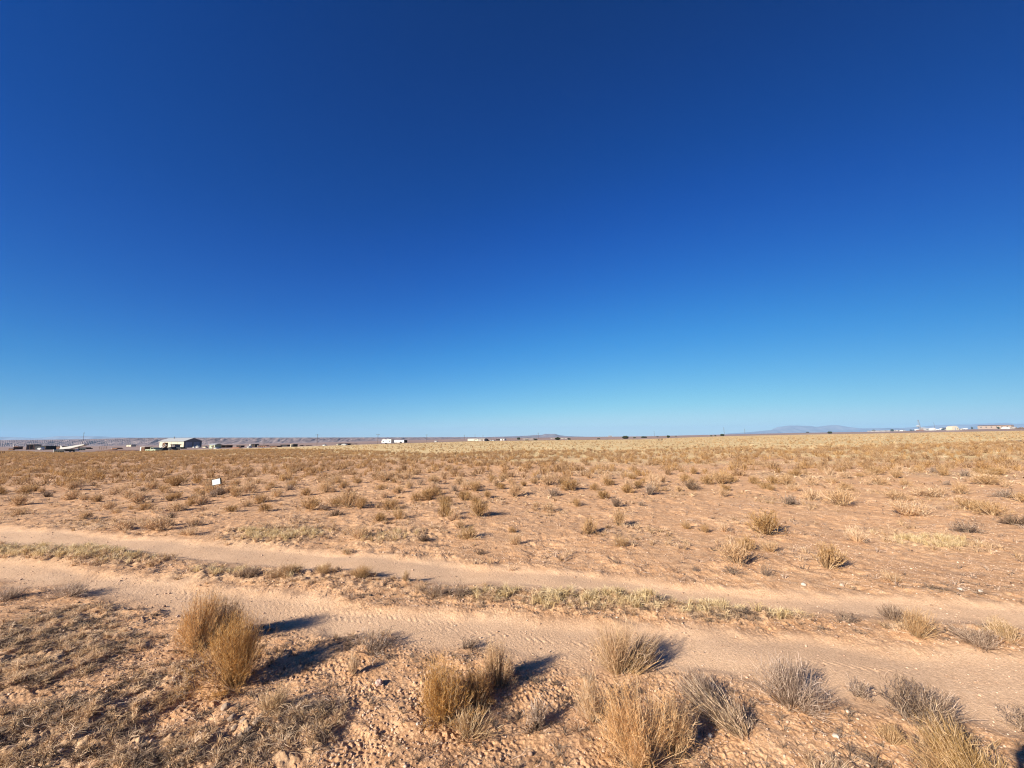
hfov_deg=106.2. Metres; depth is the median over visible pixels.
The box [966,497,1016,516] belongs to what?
desert bush
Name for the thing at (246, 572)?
grey bush
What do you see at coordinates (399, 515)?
desert bush
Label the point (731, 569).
desert bush
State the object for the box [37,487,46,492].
desert bush
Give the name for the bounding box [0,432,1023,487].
brush
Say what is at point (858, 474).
desert bush
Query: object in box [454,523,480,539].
desert bush
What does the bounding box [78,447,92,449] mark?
flatbed trailer
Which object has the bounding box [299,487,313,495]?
desert bush
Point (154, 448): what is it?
old truck
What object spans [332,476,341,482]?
desert bush
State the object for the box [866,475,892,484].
desert bush
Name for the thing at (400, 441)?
box trailer
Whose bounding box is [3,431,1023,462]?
straw grass
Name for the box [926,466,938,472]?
desert bush
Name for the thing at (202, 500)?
desert bush
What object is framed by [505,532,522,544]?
desert bush
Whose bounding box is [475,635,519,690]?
brown bush
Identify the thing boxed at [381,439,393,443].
camper trailer
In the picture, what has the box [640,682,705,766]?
wispy bush
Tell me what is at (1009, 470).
desert bush
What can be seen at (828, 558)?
desert bush
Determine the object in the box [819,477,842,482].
desert bush
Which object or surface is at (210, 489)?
desert bush
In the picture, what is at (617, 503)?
desert bush
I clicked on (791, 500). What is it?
desert bush
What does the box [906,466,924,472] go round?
desert bush
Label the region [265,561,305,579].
brown bush
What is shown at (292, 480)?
desert bush
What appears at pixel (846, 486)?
desert bush
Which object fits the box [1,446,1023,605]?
dead weeds
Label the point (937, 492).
desert bush
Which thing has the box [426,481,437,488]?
desert bush
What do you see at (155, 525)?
desert bush
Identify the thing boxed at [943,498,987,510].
desert bush
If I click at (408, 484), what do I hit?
desert bush
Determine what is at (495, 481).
desert bush
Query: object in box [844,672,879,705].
twiggy bush
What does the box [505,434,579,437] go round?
distant butte
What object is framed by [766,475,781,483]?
desert bush
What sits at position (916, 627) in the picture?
wispy bush
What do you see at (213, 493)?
desert bush
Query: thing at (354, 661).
grass clump
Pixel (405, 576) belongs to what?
grass clump
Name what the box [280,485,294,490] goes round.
desert bush
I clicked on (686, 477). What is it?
desert bush
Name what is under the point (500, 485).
desert bush
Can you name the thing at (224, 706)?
rock
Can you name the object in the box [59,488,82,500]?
desert bush
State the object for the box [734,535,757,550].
desert bush
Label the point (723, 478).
desert bush
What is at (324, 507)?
desert bush
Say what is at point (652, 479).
desert bush
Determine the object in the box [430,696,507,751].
grass clump
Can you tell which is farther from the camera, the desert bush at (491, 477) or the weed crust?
the desert bush at (491, 477)
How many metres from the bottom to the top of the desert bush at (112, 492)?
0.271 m
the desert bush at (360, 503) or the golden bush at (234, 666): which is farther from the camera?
the desert bush at (360, 503)
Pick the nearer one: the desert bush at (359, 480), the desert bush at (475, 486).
the desert bush at (475, 486)
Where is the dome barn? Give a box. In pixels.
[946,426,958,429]
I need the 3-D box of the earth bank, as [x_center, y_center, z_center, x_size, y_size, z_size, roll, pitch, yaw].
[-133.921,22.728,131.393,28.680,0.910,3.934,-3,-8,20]
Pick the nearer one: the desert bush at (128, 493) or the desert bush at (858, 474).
the desert bush at (128, 493)
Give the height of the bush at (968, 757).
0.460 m
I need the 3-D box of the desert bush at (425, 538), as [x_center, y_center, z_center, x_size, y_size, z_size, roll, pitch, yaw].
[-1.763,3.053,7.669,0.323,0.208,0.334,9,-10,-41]
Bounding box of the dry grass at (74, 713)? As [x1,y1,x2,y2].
[0,441,1023,767]
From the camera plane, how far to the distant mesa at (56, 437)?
12201.32 m
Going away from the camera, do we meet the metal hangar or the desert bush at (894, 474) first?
the desert bush at (894, 474)
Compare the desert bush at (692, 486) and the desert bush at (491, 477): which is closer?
the desert bush at (692, 486)
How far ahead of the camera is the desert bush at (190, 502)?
12.35 m
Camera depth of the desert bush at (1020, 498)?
10.45 m
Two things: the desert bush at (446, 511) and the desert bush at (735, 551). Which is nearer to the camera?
the desert bush at (735, 551)
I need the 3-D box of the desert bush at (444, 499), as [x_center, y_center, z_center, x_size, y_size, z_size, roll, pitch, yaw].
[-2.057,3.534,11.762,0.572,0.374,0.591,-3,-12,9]
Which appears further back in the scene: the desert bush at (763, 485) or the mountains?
the mountains
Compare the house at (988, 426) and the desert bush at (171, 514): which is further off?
the house at (988, 426)
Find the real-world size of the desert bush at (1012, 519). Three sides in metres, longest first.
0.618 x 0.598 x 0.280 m
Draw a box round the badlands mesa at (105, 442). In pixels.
[0,437,533,446]
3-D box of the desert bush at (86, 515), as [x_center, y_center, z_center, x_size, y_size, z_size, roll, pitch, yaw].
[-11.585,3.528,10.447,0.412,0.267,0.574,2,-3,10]
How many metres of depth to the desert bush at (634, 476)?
18.23 m
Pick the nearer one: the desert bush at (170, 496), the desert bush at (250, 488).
the desert bush at (170, 496)
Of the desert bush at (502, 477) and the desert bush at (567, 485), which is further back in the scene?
the desert bush at (502, 477)
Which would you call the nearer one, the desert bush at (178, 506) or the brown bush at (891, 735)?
the brown bush at (891, 735)
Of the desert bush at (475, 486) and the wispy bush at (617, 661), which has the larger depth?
the desert bush at (475, 486)
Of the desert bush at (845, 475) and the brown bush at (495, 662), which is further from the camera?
the desert bush at (845, 475)
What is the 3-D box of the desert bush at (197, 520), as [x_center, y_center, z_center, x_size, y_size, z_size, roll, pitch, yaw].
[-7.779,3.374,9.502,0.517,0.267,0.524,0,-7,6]
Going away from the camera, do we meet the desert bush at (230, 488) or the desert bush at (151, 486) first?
the desert bush at (230, 488)
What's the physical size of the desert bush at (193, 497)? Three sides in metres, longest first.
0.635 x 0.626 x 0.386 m
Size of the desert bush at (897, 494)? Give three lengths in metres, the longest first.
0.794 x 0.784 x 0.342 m
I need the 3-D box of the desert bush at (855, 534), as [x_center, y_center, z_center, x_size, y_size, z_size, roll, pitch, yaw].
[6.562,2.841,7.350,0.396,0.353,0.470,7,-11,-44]
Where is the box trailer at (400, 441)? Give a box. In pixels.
[394,440,406,442]
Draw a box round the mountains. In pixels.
[729,423,1023,433]
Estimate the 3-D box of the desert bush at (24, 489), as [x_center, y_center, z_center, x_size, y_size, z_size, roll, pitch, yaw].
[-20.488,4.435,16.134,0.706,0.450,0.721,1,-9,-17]
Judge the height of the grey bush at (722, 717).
0.306 m
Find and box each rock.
[220,702,229,710]
[227,713,236,721]
[231,724,237,731]
[244,726,252,732]
[252,717,260,725]
[375,679,382,686]
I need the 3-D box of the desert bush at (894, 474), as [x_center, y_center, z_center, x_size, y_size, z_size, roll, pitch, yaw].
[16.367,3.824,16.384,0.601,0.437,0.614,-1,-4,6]
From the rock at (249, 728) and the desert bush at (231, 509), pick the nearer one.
the rock at (249, 728)
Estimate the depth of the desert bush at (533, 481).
16.80 m
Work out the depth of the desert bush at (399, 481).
16.82 m
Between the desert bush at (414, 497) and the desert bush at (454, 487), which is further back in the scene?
the desert bush at (454, 487)
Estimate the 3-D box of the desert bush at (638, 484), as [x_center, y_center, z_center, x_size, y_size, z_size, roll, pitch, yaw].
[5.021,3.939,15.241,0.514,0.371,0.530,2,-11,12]
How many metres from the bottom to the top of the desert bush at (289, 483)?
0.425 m
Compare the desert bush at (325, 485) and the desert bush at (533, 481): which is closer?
the desert bush at (325, 485)
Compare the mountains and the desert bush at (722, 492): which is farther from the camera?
the mountains
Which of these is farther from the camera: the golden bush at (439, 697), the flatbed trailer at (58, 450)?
the flatbed trailer at (58, 450)
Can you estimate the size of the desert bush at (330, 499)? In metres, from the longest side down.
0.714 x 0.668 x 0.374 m
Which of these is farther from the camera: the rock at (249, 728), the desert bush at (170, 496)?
the desert bush at (170, 496)
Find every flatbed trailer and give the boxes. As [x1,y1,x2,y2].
[53,449,74,451]
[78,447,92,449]
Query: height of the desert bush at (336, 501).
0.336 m
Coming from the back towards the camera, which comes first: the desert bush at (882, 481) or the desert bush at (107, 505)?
the desert bush at (882, 481)
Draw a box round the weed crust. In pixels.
[0,579,1023,767]
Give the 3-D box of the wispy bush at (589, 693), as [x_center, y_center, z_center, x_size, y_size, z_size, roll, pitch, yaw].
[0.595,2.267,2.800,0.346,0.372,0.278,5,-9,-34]
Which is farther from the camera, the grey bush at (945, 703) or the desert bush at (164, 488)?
the desert bush at (164, 488)
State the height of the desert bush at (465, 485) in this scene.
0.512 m
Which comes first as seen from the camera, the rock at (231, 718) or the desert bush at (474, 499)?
the rock at (231, 718)
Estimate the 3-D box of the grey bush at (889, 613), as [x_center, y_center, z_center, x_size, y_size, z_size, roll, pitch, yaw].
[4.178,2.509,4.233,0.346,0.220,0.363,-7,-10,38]
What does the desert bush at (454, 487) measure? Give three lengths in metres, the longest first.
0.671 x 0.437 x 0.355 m
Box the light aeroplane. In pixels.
[60,444,87,451]
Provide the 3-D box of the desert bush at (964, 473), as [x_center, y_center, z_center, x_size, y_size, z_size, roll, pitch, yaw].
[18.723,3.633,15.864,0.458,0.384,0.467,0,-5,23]
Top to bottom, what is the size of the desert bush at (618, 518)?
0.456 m
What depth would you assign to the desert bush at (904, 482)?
13.87 m
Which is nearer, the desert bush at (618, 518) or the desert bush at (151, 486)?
the desert bush at (618, 518)
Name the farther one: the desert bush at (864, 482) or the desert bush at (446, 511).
the desert bush at (864, 482)
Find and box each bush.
[0,488,8,494]
[0,584,32,602]
[8,492,34,505]
[9,507,30,514]
[12,485,36,494]
[31,579,97,603]
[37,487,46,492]
[42,490,54,496]
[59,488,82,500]
[60,481,82,489]
[62,476,89,486]
[73,510,97,519]
[76,493,90,499]
[87,494,105,501]
[99,499,120,509]
[100,517,136,530]
[105,485,127,493]
[108,489,117,494]
[110,488,136,497]
[110,507,124,512]
[126,491,148,503]
[131,501,155,510]
[136,514,178,532]
[142,480,161,489]
[155,485,171,492]
[162,475,190,486]
[162,492,180,500]
[165,500,188,511]
[165,511,178,517]
[165,609,276,701]
[168,586,230,655]
[169,490,184,498]
[175,526,201,535]
[182,517,209,526]
[184,499,194,505]
[185,493,201,503]
[192,493,212,504]
[193,487,206,496]
[201,478,211,486]
[202,593,251,643]
[205,484,222,492]
[206,490,217,497]
[210,487,229,494]
[221,503,237,512]
[224,484,237,492]
[228,478,244,486]
[229,485,246,496]
[230,564,269,577]
[237,499,255,506]
[239,481,260,492]
[251,492,269,503]
[254,502,275,512]
[265,481,276,487]
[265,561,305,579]
[268,487,285,496]
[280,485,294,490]
[285,481,296,487]
[286,479,297,484]
[297,495,323,511]
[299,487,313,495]
[313,561,333,574]
[316,482,331,492]
[319,503,332,509]
[323,493,338,504]
[326,508,342,516]
[331,497,343,506]
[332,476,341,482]
[335,488,360,507]
[338,478,349,487]
[340,547,355,554]
[345,522,371,538]
[349,564,373,577]
[352,624,401,664]
[353,477,362,482]
[355,494,373,508]
[369,512,388,521]
[371,470,397,481]
[373,483,387,489]
[376,497,403,509]
[377,490,390,498]
[388,506,407,519]
[392,485,404,492]
[396,471,417,478]
[396,477,404,484]
[404,480,413,488]
[410,490,421,500]
[414,645,483,736]
[416,487,440,499]
[416,530,433,543]
[423,582,451,599]
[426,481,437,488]
[427,474,441,483]
[431,486,444,494]
[435,494,452,504]
[437,496,453,516]
[443,580,473,601]
[444,509,467,520]
[448,483,463,490]
[451,518,464,528]
[452,475,464,484]
[452,658,497,714]
[453,630,486,652]
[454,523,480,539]
[456,490,472,500]
[459,478,472,489]
[467,480,483,490]
[468,498,490,516]
[469,494,480,503]
[473,546,486,554]
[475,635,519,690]
[482,489,490,497]
[486,475,497,481]
[491,479,500,485]
[495,483,506,488]
[499,473,510,480]
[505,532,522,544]
[508,481,525,497]
[513,691,552,736]
[528,477,539,483]
[531,501,539,508]
[538,472,559,485]
[538,502,554,511]
[546,487,561,495]
[559,477,580,489]
[567,498,581,506]
[569,666,607,723]
[580,515,597,533]
[581,658,699,767]
[583,605,653,678]
[589,483,599,490]
[595,487,609,498]
[599,473,611,482]
[603,477,614,485]
[609,495,622,508]
[611,508,627,525]
[611,534,631,546]
[620,483,635,492]
[624,479,634,487]
[625,628,666,678]
[627,473,637,478]
[634,480,644,487]
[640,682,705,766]
[641,481,659,494]
[644,472,661,485]
[656,473,666,481]
[666,663,729,717]
[674,486,683,491]
[676,669,759,740]
[678,519,692,529]
[679,475,689,481]
[680,478,708,490]
[688,466,697,473]
[698,522,709,532]
[699,474,716,483]
[705,471,716,478]
[711,471,733,483]
[715,536,757,565]
[716,487,731,495]
[717,520,731,531]
[718,561,748,576]
[719,483,729,490]
[729,474,738,481]
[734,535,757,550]
[740,646,845,737]
[742,508,794,535]
[747,476,761,483]
[756,539,782,552]
[756,561,775,576]
[758,481,771,488]
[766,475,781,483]
[766,485,775,490]
[769,493,799,505]
[775,474,795,484]
[780,483,803,490]
[787,468,805,475]
[798,487,825,500]
[801,474,820,484]
[806,755,853,767]
[812,541,849,570]
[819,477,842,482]
[819,485,870,505]
[822,466,837,475]
[829,604,860,624]
[834,481,859,489]
[836,471,854,478]
[843,525,870,542]
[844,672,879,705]
[852,472,865,476]
[861,477,873,484]
[862,468,875,474]
[865,466,886,474]
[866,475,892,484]
[871,720,910,750]
[872,602,907,622]
[872,670,973,731]
[879,570,907,583]
[883,488,915,500]
[883,497,945,517]
[887,465,906,472]
[888,469,904,477]
[891,700,1017,767]
[893,606,950,639]
[898,477,914,486]
[903,724,970,767]
[905,485,959,497]
[905,678,988,735]
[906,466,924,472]
[914,580,943,589]
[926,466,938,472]
[935,464,951,471]
[937,468,950,475]
[937,621,1011,654]
[939,479,952,484]
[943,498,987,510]
[947,480,971,494]
[947,519,992,534]
[958,468,972,476]
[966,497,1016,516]
[968,473,1010,484]
[973,467,1003,476]
[974,614,1023,644]
[985,466,1006,474]
[987,488,1020,497]
[989,700,1023,733]
[994,513,1023,525]
[997,479,1013,487]
[1003,492,1023,501]
[1005,468,1014,472]
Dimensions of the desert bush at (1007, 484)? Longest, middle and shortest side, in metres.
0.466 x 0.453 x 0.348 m
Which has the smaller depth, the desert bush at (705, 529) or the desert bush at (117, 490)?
the desert bush at (705, 529)
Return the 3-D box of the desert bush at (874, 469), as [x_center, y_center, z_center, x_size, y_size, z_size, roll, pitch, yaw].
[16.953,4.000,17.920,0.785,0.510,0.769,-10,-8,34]
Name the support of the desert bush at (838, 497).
on the ground at (314, 613)
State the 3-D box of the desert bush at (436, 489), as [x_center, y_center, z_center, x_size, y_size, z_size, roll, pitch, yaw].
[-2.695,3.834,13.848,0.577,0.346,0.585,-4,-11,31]
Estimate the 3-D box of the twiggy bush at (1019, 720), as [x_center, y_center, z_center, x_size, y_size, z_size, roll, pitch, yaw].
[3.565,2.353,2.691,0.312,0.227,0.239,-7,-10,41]
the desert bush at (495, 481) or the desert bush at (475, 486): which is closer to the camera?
the desert bush at (475, 486)
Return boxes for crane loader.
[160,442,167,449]
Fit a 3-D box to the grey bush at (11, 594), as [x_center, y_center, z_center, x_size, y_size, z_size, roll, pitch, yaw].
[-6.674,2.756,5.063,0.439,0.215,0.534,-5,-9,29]
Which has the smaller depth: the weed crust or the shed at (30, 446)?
the weed crust
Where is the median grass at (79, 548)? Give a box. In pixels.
[0,524,985,619]
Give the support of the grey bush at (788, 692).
on the ground at (314, 613)
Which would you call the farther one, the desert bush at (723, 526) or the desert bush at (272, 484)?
the desert bush at (272, 484)
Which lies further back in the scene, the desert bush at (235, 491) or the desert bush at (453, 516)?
the desert bush at (235, 491)
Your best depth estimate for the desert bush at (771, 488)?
13.78 m
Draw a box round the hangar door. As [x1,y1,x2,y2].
[185,442,191,447]
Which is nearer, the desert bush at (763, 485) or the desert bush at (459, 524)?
the desert bush at (459, 524)
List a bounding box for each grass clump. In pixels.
[246,678,290,715]
[346,648,362,678]
[401,569,410,581]
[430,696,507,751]
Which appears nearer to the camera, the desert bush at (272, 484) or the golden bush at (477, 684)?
the golden bush at (477, 684)
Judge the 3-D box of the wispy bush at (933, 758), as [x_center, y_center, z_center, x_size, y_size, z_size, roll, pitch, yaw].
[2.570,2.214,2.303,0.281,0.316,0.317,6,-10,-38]
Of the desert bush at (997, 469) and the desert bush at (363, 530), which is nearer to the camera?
the desert bush at (363, 530)
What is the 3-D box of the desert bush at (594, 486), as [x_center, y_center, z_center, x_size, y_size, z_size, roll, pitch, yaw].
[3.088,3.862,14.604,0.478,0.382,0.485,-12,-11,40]
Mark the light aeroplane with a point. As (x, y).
(72, 447)
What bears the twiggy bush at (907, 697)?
on the ground at (314, 613)
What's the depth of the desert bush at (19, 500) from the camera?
13.19 m
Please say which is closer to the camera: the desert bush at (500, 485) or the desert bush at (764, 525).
the desert bush at (764, 525)
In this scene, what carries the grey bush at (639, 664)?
on the ground at (314, 613)
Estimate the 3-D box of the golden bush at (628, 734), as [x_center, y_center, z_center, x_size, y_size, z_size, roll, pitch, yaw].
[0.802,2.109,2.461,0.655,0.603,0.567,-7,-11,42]
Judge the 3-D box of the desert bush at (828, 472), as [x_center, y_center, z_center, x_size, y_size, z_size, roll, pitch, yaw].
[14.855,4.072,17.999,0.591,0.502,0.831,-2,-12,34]
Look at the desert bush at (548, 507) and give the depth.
10.66 m
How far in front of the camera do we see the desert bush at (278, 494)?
13.94 m
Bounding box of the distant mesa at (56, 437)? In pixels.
[0,436,132,439]
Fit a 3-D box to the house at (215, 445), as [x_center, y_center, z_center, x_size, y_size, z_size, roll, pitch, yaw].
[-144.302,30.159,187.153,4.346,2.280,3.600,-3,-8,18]
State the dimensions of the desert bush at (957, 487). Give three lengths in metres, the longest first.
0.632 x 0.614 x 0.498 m
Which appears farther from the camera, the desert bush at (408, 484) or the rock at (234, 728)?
the desert bush at (408, 484)
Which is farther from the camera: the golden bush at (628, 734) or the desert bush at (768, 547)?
the desert bush at (768, 547)
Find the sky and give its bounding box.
[0,0,1023,437]
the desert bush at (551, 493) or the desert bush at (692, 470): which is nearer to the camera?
the desert bush at (551, 493)
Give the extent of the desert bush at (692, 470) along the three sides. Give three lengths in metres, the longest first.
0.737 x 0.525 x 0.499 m
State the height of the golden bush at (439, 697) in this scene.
0.497 m
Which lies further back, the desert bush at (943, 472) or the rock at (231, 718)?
the desert bush at (943, 472)
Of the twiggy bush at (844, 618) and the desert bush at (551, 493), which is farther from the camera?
the desert bush at (551, 493)
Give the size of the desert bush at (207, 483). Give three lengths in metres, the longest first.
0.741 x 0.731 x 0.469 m
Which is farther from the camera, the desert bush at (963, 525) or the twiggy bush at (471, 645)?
the desert bush at (963, 525)
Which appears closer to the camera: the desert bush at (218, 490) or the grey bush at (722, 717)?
the grey bush at (722, 717)
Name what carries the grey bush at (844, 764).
on the ground at (314, 613)
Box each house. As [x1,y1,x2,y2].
[209,444,221,447]
[871,430,891,431]
[977,425,1013,428]
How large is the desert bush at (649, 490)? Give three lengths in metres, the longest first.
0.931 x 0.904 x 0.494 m
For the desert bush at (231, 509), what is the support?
on the ground at (314, 613)
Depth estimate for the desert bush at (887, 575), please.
5.32 m
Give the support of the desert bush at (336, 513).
on the ground at (314, 613)
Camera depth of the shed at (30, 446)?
224.22 m
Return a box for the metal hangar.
[158,437,201,447]
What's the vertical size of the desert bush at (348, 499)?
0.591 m
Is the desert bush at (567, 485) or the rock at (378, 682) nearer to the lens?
the rock at (378, 682)
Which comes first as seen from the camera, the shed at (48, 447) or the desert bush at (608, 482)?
the desert bush at (608, 482)
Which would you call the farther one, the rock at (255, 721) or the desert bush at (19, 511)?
the desert bush at (19, 511)
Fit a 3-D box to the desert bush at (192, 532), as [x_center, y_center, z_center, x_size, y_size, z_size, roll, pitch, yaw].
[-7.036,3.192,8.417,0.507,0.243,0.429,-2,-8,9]
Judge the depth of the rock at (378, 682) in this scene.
3.19 m
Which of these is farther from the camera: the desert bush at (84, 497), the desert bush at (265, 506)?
the desert bush at (84, 497)
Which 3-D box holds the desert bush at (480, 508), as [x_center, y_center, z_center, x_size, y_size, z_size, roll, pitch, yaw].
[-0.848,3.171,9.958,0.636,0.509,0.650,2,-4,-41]
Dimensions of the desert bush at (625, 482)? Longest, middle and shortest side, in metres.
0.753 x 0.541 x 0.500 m
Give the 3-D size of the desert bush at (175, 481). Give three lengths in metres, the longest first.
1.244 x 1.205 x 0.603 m
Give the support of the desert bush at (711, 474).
on the ground at (314, 613)
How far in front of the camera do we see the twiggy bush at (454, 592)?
4.99 m
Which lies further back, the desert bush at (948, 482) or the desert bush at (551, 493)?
the desert bush at (948, 482)
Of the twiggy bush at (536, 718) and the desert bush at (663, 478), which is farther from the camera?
the desert bush at (663, 478)
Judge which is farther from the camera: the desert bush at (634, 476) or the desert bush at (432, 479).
the desert bush at (634, 476)
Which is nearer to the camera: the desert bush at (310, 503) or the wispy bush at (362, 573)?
the wispy bush at (362, 573)
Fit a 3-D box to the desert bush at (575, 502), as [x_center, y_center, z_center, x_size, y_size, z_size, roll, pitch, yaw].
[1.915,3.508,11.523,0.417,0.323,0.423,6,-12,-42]
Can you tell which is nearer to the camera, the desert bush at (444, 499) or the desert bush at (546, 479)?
the desert bush at (444, 499)
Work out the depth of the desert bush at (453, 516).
9.44 m
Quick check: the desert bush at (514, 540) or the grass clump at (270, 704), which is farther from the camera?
the desert bush at (514, 540)
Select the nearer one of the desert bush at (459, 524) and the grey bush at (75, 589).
the grey bush at (75, 589)
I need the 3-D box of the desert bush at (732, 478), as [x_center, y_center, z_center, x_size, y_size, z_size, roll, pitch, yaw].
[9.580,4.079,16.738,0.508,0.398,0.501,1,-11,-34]
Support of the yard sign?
on the ground at (314, 613)
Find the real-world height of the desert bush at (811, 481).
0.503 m
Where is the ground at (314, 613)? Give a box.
[0,429,1023,767]
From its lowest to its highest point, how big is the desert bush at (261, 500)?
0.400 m
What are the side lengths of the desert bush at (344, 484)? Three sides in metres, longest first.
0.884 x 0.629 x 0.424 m
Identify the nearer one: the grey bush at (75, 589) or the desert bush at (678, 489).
the grey bush at (75, 589)
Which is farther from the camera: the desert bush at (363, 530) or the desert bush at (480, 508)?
the desert bush at (480, 508)
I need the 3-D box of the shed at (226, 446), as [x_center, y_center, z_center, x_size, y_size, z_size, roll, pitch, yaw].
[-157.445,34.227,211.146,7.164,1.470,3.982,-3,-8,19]
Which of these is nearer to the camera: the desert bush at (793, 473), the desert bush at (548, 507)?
the desert bush at (548, 507)
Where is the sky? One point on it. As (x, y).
(219, 218)
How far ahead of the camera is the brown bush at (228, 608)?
4.01 m
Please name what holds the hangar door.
in the metal hangar
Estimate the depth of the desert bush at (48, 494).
15.23 m
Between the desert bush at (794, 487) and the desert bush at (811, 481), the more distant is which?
the desert bush at (811, 481)
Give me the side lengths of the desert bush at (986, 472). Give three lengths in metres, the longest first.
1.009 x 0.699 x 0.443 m
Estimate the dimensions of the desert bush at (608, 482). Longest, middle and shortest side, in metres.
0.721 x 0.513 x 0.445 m
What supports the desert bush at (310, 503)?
on the ground at (314, 613)
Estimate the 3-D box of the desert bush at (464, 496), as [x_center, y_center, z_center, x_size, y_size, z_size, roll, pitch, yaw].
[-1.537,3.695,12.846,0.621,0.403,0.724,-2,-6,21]
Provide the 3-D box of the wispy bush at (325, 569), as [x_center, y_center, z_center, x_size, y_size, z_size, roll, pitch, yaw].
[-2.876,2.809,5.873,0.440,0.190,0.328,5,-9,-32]
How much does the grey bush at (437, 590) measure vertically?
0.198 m
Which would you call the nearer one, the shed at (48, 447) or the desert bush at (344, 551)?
the desert bush at (344, 551)
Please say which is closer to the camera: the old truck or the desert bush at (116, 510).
the desert bush at (116, 510)
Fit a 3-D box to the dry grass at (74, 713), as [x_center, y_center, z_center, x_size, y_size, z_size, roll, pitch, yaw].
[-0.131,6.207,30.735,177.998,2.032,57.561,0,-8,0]
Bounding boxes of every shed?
[26,444,41,449]
[34,446,56,449]
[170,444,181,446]
[221,445,232,447]
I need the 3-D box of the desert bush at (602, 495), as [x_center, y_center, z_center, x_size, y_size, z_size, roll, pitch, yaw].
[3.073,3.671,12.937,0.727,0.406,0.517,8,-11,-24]
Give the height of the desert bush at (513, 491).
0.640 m
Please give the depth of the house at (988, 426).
2013.48 m
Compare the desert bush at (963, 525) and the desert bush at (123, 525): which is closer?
the desert bush at (963, 525)
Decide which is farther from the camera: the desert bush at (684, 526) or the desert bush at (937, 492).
the desert bush at (937, 492)
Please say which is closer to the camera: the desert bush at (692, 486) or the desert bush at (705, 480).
the desert bush at (692, 486)
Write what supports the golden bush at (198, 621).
on the ground at (314, 613)
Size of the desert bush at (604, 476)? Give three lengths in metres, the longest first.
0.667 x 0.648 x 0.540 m
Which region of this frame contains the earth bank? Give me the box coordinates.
[95,449,139,451]
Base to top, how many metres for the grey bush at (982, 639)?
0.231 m
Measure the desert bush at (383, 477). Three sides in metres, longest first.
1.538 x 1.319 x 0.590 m
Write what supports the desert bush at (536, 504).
on the ground at (314, 613)
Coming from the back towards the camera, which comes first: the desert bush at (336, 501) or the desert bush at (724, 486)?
the desert bush at (724, 486)
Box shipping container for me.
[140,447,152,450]
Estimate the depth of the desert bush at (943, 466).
17.93 m
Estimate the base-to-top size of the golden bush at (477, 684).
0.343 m
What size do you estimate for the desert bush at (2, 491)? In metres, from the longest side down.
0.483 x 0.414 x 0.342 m
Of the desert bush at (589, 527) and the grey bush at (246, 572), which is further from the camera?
the desert bush at (589, 527)
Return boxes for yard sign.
[212,478,221,489]
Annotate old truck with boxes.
[145,447,161,450]
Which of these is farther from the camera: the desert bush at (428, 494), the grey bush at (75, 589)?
the desert bush at (428, 494)
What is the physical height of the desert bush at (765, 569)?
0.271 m
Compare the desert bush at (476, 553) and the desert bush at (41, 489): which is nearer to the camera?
the desert bush at (476, 553)
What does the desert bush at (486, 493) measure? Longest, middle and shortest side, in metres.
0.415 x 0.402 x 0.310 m
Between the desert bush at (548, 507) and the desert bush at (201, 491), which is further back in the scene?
the desert bush at (201, 491)
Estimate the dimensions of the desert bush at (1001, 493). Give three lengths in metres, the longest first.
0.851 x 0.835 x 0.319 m
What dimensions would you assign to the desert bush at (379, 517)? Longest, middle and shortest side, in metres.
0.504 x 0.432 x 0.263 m
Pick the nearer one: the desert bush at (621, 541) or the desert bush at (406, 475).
the desert bush at (621, 541)
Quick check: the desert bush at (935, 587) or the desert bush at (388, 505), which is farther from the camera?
the desert bush at (388, 505)
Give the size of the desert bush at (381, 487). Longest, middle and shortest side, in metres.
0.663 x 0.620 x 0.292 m
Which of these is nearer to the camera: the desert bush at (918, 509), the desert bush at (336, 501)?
the desert bush at (918, 509)
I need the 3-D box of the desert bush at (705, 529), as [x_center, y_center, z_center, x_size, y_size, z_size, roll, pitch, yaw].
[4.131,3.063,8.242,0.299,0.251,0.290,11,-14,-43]
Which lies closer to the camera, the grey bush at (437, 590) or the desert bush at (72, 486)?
the grey bush at (437, 590)
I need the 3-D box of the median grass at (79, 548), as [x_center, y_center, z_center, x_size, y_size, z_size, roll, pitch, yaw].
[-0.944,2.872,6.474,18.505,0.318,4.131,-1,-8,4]
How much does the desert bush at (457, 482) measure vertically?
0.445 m
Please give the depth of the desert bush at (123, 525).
9.05 m
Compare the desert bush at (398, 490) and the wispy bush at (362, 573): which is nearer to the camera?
the wispy bush at (362, 573)
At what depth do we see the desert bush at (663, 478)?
17.06 m
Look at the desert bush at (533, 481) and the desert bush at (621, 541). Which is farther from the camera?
the desert bush at (533, 481)

